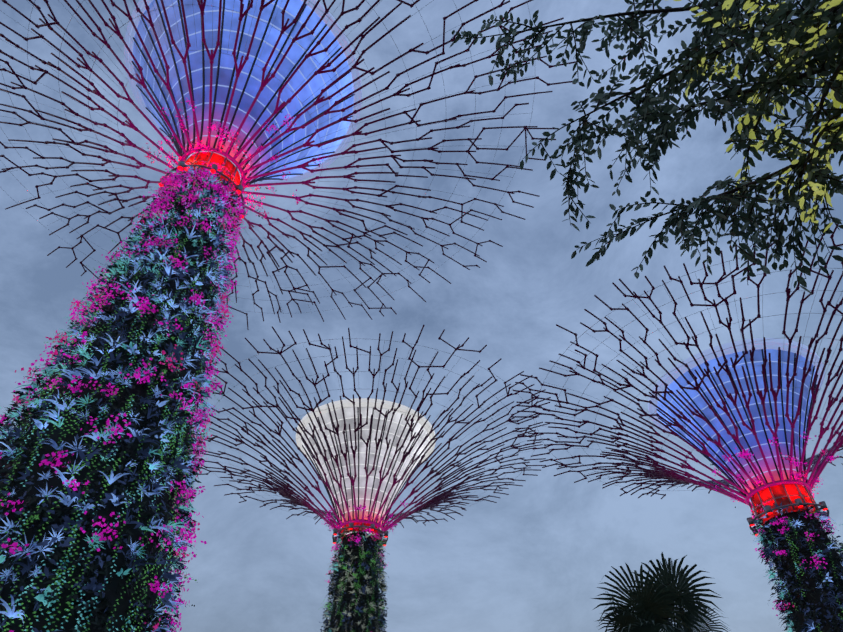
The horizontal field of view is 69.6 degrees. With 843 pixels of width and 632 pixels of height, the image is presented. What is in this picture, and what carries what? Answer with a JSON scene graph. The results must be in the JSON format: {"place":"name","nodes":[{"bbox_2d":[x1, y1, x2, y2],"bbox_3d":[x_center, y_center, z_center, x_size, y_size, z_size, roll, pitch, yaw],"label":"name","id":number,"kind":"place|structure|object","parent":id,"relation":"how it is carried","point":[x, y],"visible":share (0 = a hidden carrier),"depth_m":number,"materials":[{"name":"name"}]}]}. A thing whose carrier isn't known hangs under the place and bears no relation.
{"place":"outdoors","nodes":[
{"label":"outdoors","id":0,"kind":"place"},
{"bbox_2d":[0,0,575,631],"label":"supertree","id":1,"kind":"object","parent":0,"point":[202,5],"depth_m":26.44},
{"bbox_2d":[0,98,324,631],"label":"climbing plants","id":2,"kind":"object","parent":1,"relation":"attached to","point":[161,204],"visible":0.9,"depth_m":17.52,"materials":[{"name":"green plant"}]},
{"bbox_2d":[124,0,361,186],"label":"funnel canopy","id":3,"kind":"object","parent":1,"relation":"attached to","point":[248,85],"visible":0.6,"depth_m":30.07,"materials":[{"name":"blue"}]},
{"bbox_2d":[0,0,842,631],"label":"sky","id":4,"kind":"structure","parent":0,"point":[533,559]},
{"bbox_2d":[450,0,842,293],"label":"tree branches","id":5,"kind":"object","parent":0,"point":[730,7],"depth_m":4.62,"materials":[{"name":"green plant"}]},
{"bbox_2d":[591,552,729,631],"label":"fan palm","id":6,"kind":"object","parent":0,"point":[650,603],"visible":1,"depth_m":13.17,"materials":[{"name":"green plant"}]},
{"bbox_2d":[511,222,842,631],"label":"supertree","id":7,"kind":"object","parent":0,"point":[816,469],"depth_m":29.94},
{"bbox_2d":[648,338,824,503],"bbox_3d":[18.082,6.743,33.070,9.500,6.436,9.500,16,-45,-17],"label":"funnel canopy","id":8,"kind":"object","parent":7,"relation":"attached to","point":[730,444],"visible":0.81,"depth_m":31.84,"materials":[{"name":"blue"}]},
{"bbox_2d":[710,431,842,631],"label":"climbing plants","id":9,"kind":"object","parent":7,"relation":"attached to","point":[766,551],"visible":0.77,"depth_m":27.85,"materials":[{"name":"green plant"}]},
{"label":"ground","id":10,"kind":"structure","parent":0,"visible":0},
{"bbox_2d":[188,325,550,631],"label":"supertree","id":11,"kind":"object","parent":10,"relation":"on","point":[435,501],"depth_m":39.02},
{"bbox_2d":[319,499,407,631],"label":"climbing plants","id":12,"kind":"object","parent":11,"relation":"attached to","point":[379,569],"visible":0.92,"depth_m":36.75,"materials":[{"name":"green plant"}]},
{"bbox_2d":[296,398,435,534],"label":"funnel canopy","id":13,"kind":"object","parent":11,"relation":"attached to","point":[374,476],"visible":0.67,"depth_m":40.88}
]}

